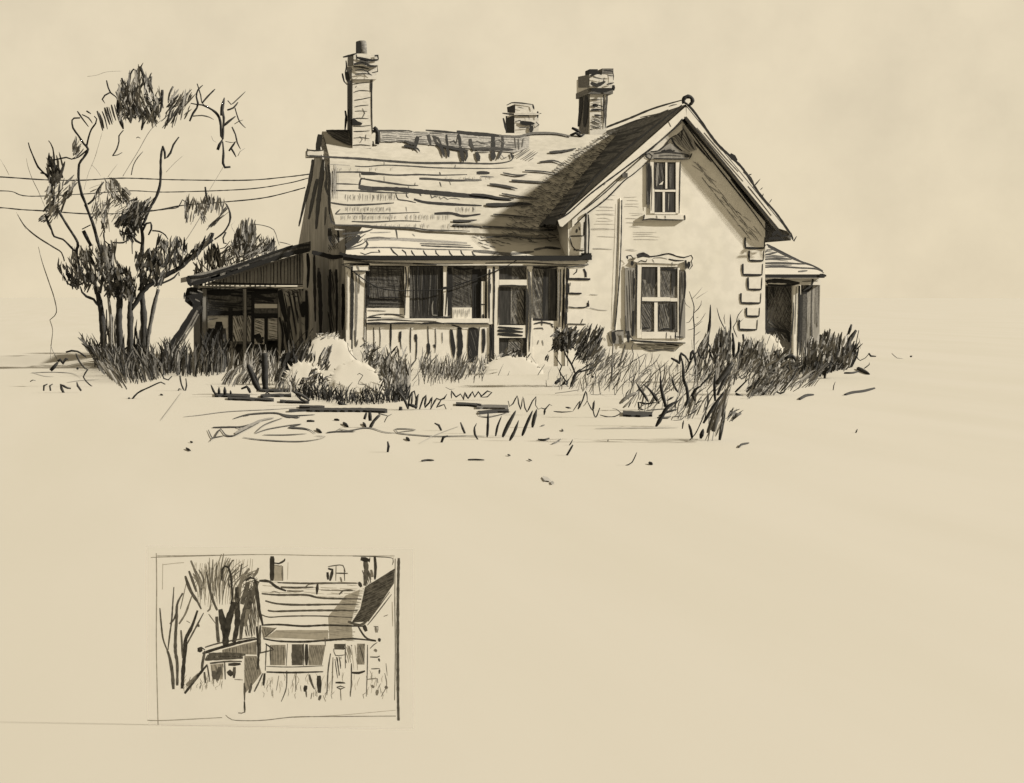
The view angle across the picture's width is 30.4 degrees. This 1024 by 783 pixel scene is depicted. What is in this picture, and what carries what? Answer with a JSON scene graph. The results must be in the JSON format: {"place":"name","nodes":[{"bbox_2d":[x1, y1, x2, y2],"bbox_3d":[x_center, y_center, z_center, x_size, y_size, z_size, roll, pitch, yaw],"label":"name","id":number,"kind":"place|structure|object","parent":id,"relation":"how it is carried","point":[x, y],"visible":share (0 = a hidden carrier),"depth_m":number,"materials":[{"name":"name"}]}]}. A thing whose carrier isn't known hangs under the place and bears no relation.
{"place":"outdoors","nodes":[
{"label":"outdoors","id":0,"kind":"place"},
{"bbox_2d":[78,327,862,423],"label":"grass","id":1,"kind":"structure","parent":0,"point":[216,357],"depth_m":39.92,"materials":[{"name":"black plant"}]},
{"bbox_2d":[0,298,1023,782],"bbox_3d":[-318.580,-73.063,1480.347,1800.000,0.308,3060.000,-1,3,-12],"label":"ground","id":2,"kind":"structure","parent":0,"point":[814,588],"depth_m":12.95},
{"bbox_2d":[0,158,56,358],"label":"sapling","id":3,"kind":"object","parent":2,"relation":"on","point":[46,276],"visible":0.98,"depth_m":46.23,"materials":[{"name":"black plant"}]},
{"bbox_2d":[18,141,106,348],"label":"tree","id":4,"kind":"object","parent":2,"relation":"on","point":[53,206],"visible":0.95,"depth_m":45.90,"materials":[{"name":"black plant"}]},
{"bbox_2d":[30,372,97,392],"bbox_3d":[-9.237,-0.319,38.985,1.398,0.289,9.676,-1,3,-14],"label":"weed","id":5,"kind":"object","parent":2,"relation":"on","point":[66,387],"visible":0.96,"depth_m":34.30,"materials":[{"name":"black plant"}]},
{"bbox_2d":[49,350,91,385],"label":"weed","id":6,"kind":"object","parent":2,"relation":"on","point":[53,367],"visible":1,"depth_m":36.65,"materials":[{"name":"black plant"}]},
{"bbox_2d":[82,137,178,347],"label":"tree","id":7,"kind":"object","parent":2,"relation":"on","point":[129,217],"visible":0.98,"depth_m":46.06,"materials":[{"name":"black plant"}]},
{"bbox_2d":[71,63,194,357],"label":"tree","id":8,"kind":"object","parent":2,"relation":"on","point":[118,287],"visible":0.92,"depth_m":45.74,"materials":[{"name":"black plant"}]},
{"bbox_2d":[128,374,180,419],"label":"dry stem","id":9,"kind":"object","parent":2,"relation":"on","point":[133,397],"visible":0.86,"depth_m":32.27,"materials":[{"name":"black plant"}]},
{"bbox_2d":[113,187,231,354],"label":"tree","id":10,"kind":"object","parent":2,"relation":"on","point":[153,261],"visible":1,"depth_m":45.71,"materials":[{"name":"black plant"}]},
{"bbox_2d":[159,305,202,361],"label":"leaning plank","id":11,"kind":"object","parent":2,"relation":"on","point":[190,320],"visible":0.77,"depth_m":46.82,"materials":[{"name":"grey wood"}]},
{"bbox_2d":[178,375,186,390],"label":"weed","id":12,"kind":"object","parent":2,"relation":"on","point":[181,383],"visible":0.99,"depth_m":35.02,"materials":[{"name":"black plant"}]},
{"bbox_2d":[147,84,245,346],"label":"tree","id":13,"kind":"object","parent":2,"relation":"on","point":[155,299],"visible":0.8,"depth_m":46.61,"materials":[{"name":"black plant"}]},
{"bbox_2d":[193,241,231,285],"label":"bush","id":14,"kind":"object","parent":2,"relation":"on","point":[212,255],"visible":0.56,"depth_m":54.19,"materials":[{"name":"black plant"}]},
{"bbox_2d":[215,393,249,397],"bbox_3d":[-4.915,0.079,33.076,0.621,0.050,1.509,-1,3,-12],"label":"plank","id":15,"kind":"object","parent":2,"relation":"on","point":[233,395],"visible":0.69,"depth_m":32.77,"materials":[{"name":"black wood"}]},
{"bbox_2d":[211,385,231,394],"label":"weed","id":16,"kind":"object","parent":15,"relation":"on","point":[224,391],"visible":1,"depth_m":32.89,"materials":[{"name":"black plant"}]},
{"bbox_2d":[181,241,319,364],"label":"lean to shed","id":17,"kind":"object","parent":2,"relation":"on","point":[270,317],"visible":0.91,"depth_m":47.74,"materials":[{"name":"paint"}]},
{"bbox_2d":[207,316,227,342],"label":"window","id":18,"kind":"structure","parent":17,"relation":"in","point":[219,322],"depth_m":47.61,"materials":[{"name":"glass"}]},
{"bbox_2d":[233,316,250,340],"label":"window","id":19,"kind":"structure","parent":17,"relation":"in","point":[237,320],"depth_m":47.74,"materials":[{"name":"beige glass"}]},
{"bbox_2d":[254,318,263,343],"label":"window","id":20,"kind":"structure","parent":17,"relation":"in","point":[258,322],"depth_m":47.84,"materials":[{"name":"beige glass"}]},
{"bbox_2d":[268,318,276,338],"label":"window","id":21,"kind":"structure","parent":17,"relation":"in","point":[272,322],"depth_m":47.90,"materials":[{"name":"beige glass"}]},
{"bbox_2d":[241,364,260,392],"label":"weed","id":22,"kind":"object","parent":2,"relation":"on","point":[254,379],"visible":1,"depth_m":33.80,"materials":[{"name":"black plant"}]},
{"bbox_2d":[228,396,273,401],"bbox_3d":[-4.439,0.139,31.895,1.335,0.050,0.560,2,3,31],"label":"plank","id":23,"kind":"object","parent":2,"relation":"on","point":[250,399],"visible":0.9,"depth_m":31.71,"materials":[{"name":"black wood"}]},
{"bbox_2d":[221,218,289,285],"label":"bush","id":24,"kind":"object","parent":2,"relation":"on","point":[245,240],"visible":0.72,"depth_m":56.98,"materials":[{"name":"black plant"}]},
{"bbox_2d":[191,407,323,441],"bbox_3d":[-3.489,0.426,26.081,1.945,0.002,7.180,-1,3,-12],"label":"dry stem","id":25,"kind":"object","parent":2,"relation":"on","point":[240,430],"visible":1,"depth_m":25.24,"materials":[{"name":"black plant"}]},
{"bbox_2d":[258,353,269,393],"bbox_3d":[-4.366,-0.225,33.584,0.309,0.924,0.131,-1,3,-12],"label":"fence post","id":26,"kind":"object","parent":2,"relation":"on","point":[264,368],"visible":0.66,"depth_m":33.52,"materials":[{"name":"black wood"}]},
{"bbox_2d":[260,393,290,397],"bbox_3d":[-4.143,0.081,33.043,0.537,0.050,0.910,0,3,-7],"label":"plank","id":27,"kind":"object","parent":2,"relation":"on","point":[274,395],"visible":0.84,"depth_m":32.81,"materials":[{"name":"black wood"}]},
{"bbox_2d":[259,388,291,391],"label":"plank","id":28,"kind":"object","parent":2,"relation":"on","point":[270,390],"visible":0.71,"depth_m":34.53,"materials":[{"name":"black wood"}]},
{"bbox_2d":[147,546,413,728],"bbox_3d":[-0.942,1.019,7.699,1.098,0.780,0.097,0,3,4],"label":"sketch board","id":29,"kind":"object","parent":2,"relation":"on","point":[280,637],"visible":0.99,"depth_m":7.65,"materials":[{"name":"paper"}]},
{"bbox_2d":[279,348,299,376],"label":"bush","id":30,"kind":"object","parent":2,"relation":"on","point":[290,358],"visible":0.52,"depth_m":37.16,"materials":[{"name":"black plant"}]},
{"bbox_2d":[280,399,308,403],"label":"plank","id":31,"kind":"object","parent":2,"relation":"on","point":[292,401],"visible":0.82,"depth_m":30.90,"materials":[{"name":"black wood"}]},
{"bbox_2d":[281,359,330,388],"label":"shrub","id":32,"kind":"object","parent":2,"relation":"on","point":[310,371],"visible":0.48,"depth_m":35.93,"materials":[{"name":"beige plant"}]},
{"bbox_2d":[289,405,324,412],"bbox_3d":[-3.162,0.276,29.165,0.474,0.050,1.468,0,3,2],"label":"plank","id":33,"kind":"object","parent":2,"relation":"on","point":[304,408],"visible":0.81,"depth_m":29.33,"materials":[{"name":"grey wood"}]},
{"bbox_2d":[292,390,346,404],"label":"weed","id":34,"kind":"object","parent":2,"relation":"on","point":[298,394],"visible":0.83,"depth_m":30.27,"materials":[{"name":"black plant"}]},
{"bbox_2d":[305,332,356,369],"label":"shrub","id":35,"kind":"object","parent":2,"relation":"on","point":[331,351],"visible":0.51,"depth_m":45.75,"materials":[{"name":"beige plant"}]},
{"bbox_2d":[310,407,386,412],"bbox_3d":[-2.506,0.293,28.838,1.443,0.050,0.816,1,3,13],"label":"plank","id":36,"kind":"object","parent":2,"relation":"on","point":[371,410],"visible":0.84,"depth_m":28.57,"materials":[{"name":"black wood"}]},
{"bbox_2d":[327,341,408,393],"bbox_3d":[-2.735,-0.138,34.382,1.531,1.550,2.358,-1,3,-12],"label":"shrub","id":37,"kind":"object","parent":2,"relation":"on","point":[358,375],"visible":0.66,"depth_m":34.15,"materials":[{"name":"beige plant"}]},
{"bbox_2d":[363,412,391,427],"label":"weed","id":38,"kind":"object","parent":2,"relation":"on","point":[370,419],"visible":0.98,"depth_m":25.18,"materials":[{"name":"black plant"}]},
{"bbox_2d":[397,391,417,409],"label":"weed","id":39,"kind":"object","parent":2,"relation":"on","point":[405,402],"visible":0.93,"depth_m":28.98,"materials":[{"name":"black plant"}]},
{"bbox_2d":[327,411,509,441],"bbox_3d":[-1.247,0.450,25.594,2.092,0.001,6.436,0,3,3],"label":"dry stem","id":40,"kind":"object","parent":2,"relation":"on","point":[407,430],"visible":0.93,"depth_m":24.31,"materials":[{"name":"black plant"}]},
{"bbox_2d":[408,390,445,409],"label":"weed","id":41,"kind":"object","parent":2,"relation":"on","point":[416,399],"visible":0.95,"depth_m":29.22,"materials":[{"name":"black plant"}]},
{"bbox_2d":[441,387,492,399],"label":"weed","id":42,"kind":"object","parent":2,"relation":"on","point":[463,396],"visible":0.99,"depth_m":31.80,"materials":[{"name":"black plant"}]},
{"bbox_2d":[456,402,480,406],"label":"plank","id":43,"kind":"object","parent":2,"relation":"on","point":[466,404],"visible":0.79,"depth_m":30.08,"materials":[{"name":"black wood"}]},
{"bbox_2d":[473,423,477,439],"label":"stalk","id":44,"kind":"object","parent":2,"relation":"on","point":[474,432],"visible":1,"depth_m":23.07,"materials":[{"name":"black plant"}]},
{"bbox_2d":[486,412,488,436],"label":"stalk","id":45,"kind":"object","parent":2,"relation":"on","point":[487,429],"visible":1,"depth_m":23.37,"materials":[{"name":"black plant"}]},
{"bbox_2d":[477,404,507,408],"bbox_3d":[-0.305,0.254,29.608,0.498,0.050,0.928,0,3,-1],"label":"plank","id":46,"kind":"object","parent":2,"relation":"on","point":[488,406],"visible":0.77,"depth_m":29.49,"materials":[{"name":"grey wood"}]},
{"bbox_2d":[479,409,508,414],"bbox_3d":[-0.269,0.317,28.359,0.443,0.050,0.874,0,3,0],"label":"plank","id":47,"kind":"object","parent":2,"relation":"on","point":[494,411],"visible":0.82,"depth_m":28.33,"materials":[{"name":"grey wood"}]},
{"bbox_2d":[495,416,501,435],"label":"stalk","id":48,"kind":"object","parent":2,"relation":"on","point":[496,430],"visible":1,"depth_m":23.62,"materials":[{"name":"black plant"}]},
{"bbox_2d":[502,410,515,436],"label":"stalk","id":49,"kind":"object","parent":2,"relation":"on","point":[508,424],"visible":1,"depth_m":23.36,"materials":[{"name":"black plant"}]},
{"bbox_2d":[509,420,518,440],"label":"stalk","id":50,"kind":"object","parent":2,"relation":"on","point":[513,432],"visible":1,"depth_m":22.85,"materials":[{"name":"black plant"}]},
{"bbox_2d":[484,347,545,375],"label":"shrub","id":51,"kind":"object","parent":2,"relation":"on","point":[511,364],"visible":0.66,"depth_m":42.50,"materials":[{"name":"beige plant"}]},
{"bbox_2d":[521,411,532,435],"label":"stalk","id":52,"kind":"object","parent":2,"relation":"on","point":[526,425],"visible":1,"depth_m":23.61,"materials":[{"name":"black plant"}]},
{"bbox_2d":[508,396,551,414],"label":"weed","id":53,"kind":"object","parent":2,"relation":"on","point":[544,411],"visible":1,"depth_m":27.81,"materials":[{"name":"black plant"}]},
{"bbox_2d":[531,409,536,426],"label":"stalk","id":54,"kind":"object","parent":2,"relation":"on","point":[534,419],"visible":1,"depth_m":25.14,"materials":[{"name":"black plant"}]},
{"bbox_2d":[542,476,553,483],"bbox_3d":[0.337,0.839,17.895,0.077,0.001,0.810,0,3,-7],"label":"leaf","id":55,"kind":"object","parent":2,"relation":"on","point":[546,479],"visible":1,"depth_m":17.93,"materials":[{"name":"beige plant"}]},
{"bbox_2d":[297,40,825,366],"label":"farmhouse","id":56,"kind":"object","parent":2,"relation":"on","point":[630,234],"visible":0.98,"depth_m":47.86,"materials":[{"name":"beige wood"}]},
{"bbox_2d":[0,187,304,214],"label":"overhead wire","id":57,"kind":"object","parent":56,"relation":"attached to","point":[162,208],"visible":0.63,"depth_m":48.09,"materials":[{"name":"black metal"}]},
{"bbox_2d":[0,178,307,196],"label":"overhead wire","id":58,"kind":"object","parent":56,"relation":"attached to","point":[169,192],"visible":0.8,"depth_m":48.10,"materials":[{"name":"black metal"}]},
{"bbox_2d":[0,174,309,180],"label":"overhead wire","id":59,"kind":"object","parent":56,"relation":"attached to","point":[158,179],"visible":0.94,"depth_m":47.96,"materials":[{"name":"black metal"}]},
{"bbox_2d":[366,265,403,317],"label":"window","id":60,"kind":"structure","parent":56,"relation":"in","point":[380,303],"depth_m":46.41,"materials":[{"name":"glass"}]},
{"bbox_2d":[409,266,442,317],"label":"window","id":61,"kind":"structure","parent":56,"relation":"in","point":[422,304],"depth_m":46.63,"materials":[{"name":"black glass"}]},
{"bbox_2d":[343,255,526,290],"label":"loose wire","id":62,"kind":"object","parent":56,"relation":"attached to","point":[429,290],"visible":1,"depth_m":46.53,"materials":[{"name":"black metal"}]},
{"bbox_2d":[448,266,486,317],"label":"window","id":63,"kind":"structure","parent":56,"relation":"in","point":[463,299],"depth_m":46.84,"materials":[{"name":"glass"}]},
{"bbox_2d":[491,266,533,360],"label":"door","id":64,"kind":"structure","parent":56,"relation":"in","point":[512,328],"depth_m":47.09,"materials":[{"name":"paint"}]},
{"bbox_2d":[533,266,564,365],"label":"window","id":65,"kind":"structure","parent":56,"relation":"in","point":[549,281],"depth_m":47.27,"materials":[{"name":"paint"}]},
{"bbox_2d":[625,252,692,343],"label":"window","id":66,"kind":"structure","parent":56,"relation":"in","point":[660,288],"depth_m":47.75,"materials":[{"name":"paint"}]},
{"bbox_2d":[642,135,691,220],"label":"window","id":67,"kind":"structure","parent":56,"relation":"in","point":[663,172],"depth_m":47.64,"materials":[{"name":"paint"}]},
{"bbox_2d":[545,323,605,386],"bbox_3d":[1.262,-0.691,36.623,1.319,1.283,1.049,-1,3,-12],"label":"bush","id":68,"kind":"object","parent":2,"relation":"on","point":[566,339],"visible":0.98,"depth_m":36.48,"materials":[{"name":"black plant"}]},
{"bbox_2d":[554,391,620,416],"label":"weed","id":69,"kind":"object","parent":2,"relation":"on","point":[592,408],"visible":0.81,"depth_m":27.30,"materials":[{"name":"black plant"}]},
{"bbox_2d":[559,344,668,394],"bbox_3d":[1.771,-0.304,33.431,2.066,1.094,0.166,-1,3,-12],"label":"weed","id":70,"kind":"object","parent":2,"relation":"on","point":[622,368],"visible":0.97,"depth_m":33.47,"materials":[{"name":"black plant"}]},
{"bbox_2d":[623,411,651,416],"bbox_3d":[1.861,0.341,27.880,0.440,0.050,1.127,0,3,3],"label":"plank","id":71,"kind":"object","parent":2,"relation":"on","point":[637,414],"visible":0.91,"depth_m":27.49,"materials":[{"name":"grey wood"}]},
{"bbox_2d":[619,376,677,409],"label":"stalk","id":72,"kind":"object","parent":2,"relation":"on","point":[625,398],"visible":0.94,"depth_m":28.98,"materials":[{"name":"black plant"}]},
{"bbox_2d":[646,376,684,426],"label":"stalk","id":73,"kind":"object","parent":2,"relation":"on","point":[664,412],"visible":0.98,"depth_m":25.39,"materials":[{"name":"black plant"}]},
{"bbox_2d":[684,288,707,361],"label":"sapling","id":74,"kind":"object","parent":2,"relation":"on","point":[694,324],"visible":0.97,"depth_m":44.71,"materials":[{"name":"black plant"}]},
{"bbox_2d":[697,305,712,352],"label":"reed","id":75,"kind":"object","parent":2,"relation":"on","point":[709,325],"visible":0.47,"depth_m":47.31,"materials":[{"name":"black plant"}]},
{"bbox_2d":[671,348,750,440],"bbox_3d":[2.429,0.046,22.851,0.712,1.172,0.953,2,3,31],"label":"bush","id":76,"kind":"object","parent":2,"relation":"on","point":[717,408],"visible":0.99,"depth_m":22.77,"materials":[{"name":"black plant"}]},
{"bbox_2d":[696,326,763,379],"bbox_3d":[4.508,-0.790,38.402,1.565,1.101,1.015,-1,3,-12],"label":"bush","id":77,"kind":"object","parent":2,"relation":"on","point":[722,339],"visible":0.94,"depth_m":38.26,"materials":[{"name":"black plant"}]},
{"bbox_2d":[717,309,742,352],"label":"twig","id":78,"kind":"object","parent":2,"relation":"on","point":[730,323],"visible":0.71,"depth_m":47.41,"materials":[{"name":"black plant"}]},
{"bbox_2d":[735,347,800,395],"bbox_3d":[4.532,-0.265,33.523,1.265,1.051,0.910,-1,3,-12],"label":"bush","id":79,"kind":"object","parent":2,"relation":"on","point":[760,360],"visible":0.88,"depth_m":33.45,"materials":[{"name":"black plant"}]},
{"bbox_2d":[758,332,788,359],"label":"shrub","id":80,"kind":"object","parent":2,"relation":"on","point":[770,340],"visible":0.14,"depth_m":45.19,"materials":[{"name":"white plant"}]},
{"bbox_2d":[799,394,813,399],"bbox_3d":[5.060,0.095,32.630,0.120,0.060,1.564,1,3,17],"label":"wood chip","id":81,"kind":"object","parent":2,"relation":"on","point":[804,396],"visible":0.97,"depth_m":32.83,"materials":[{"name":"black wood"}]},
{"bbox_2d":[801,324,911,377],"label":"bush","id":82,"kind":"object","parent":2,"relation":"on","point":[829,344],"visible":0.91,"depth_m":40.12,"materials":[{"name":"black plant"}]},
{"bbox_2d":[844,387,874,394],"bbox_3d":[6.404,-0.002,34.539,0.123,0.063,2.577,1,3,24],"label":"wood chip","id":83,"kind":"object","parent":2,"relation":"on","point":[857,391],"visible":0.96,"depth_m":34.26,"materials":[{"name":"black wood"}]},
{"bbox_2d":[857,367,869,374],"bbox_3d":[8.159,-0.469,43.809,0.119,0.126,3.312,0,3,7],"label":"wood chip","id":84,"kind":"object","parent":2,"relation":"on","point":[862,370],"visible":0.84,"depth_m":43.39,"materials":[{"name":"black wood"}]},
{"bbox_2d":[0,0,1023,297],"label":"sky","id":85,"kind":"structure","parent":0,"point":[886,137],"materials":[{"name":"beige"}]},
{"bbox_2d":[634,427,675,427],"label":"dry stem","id":86,"kind":"object","parent":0,"point":[655,427],"visible":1,"depth_m":25.03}
]}

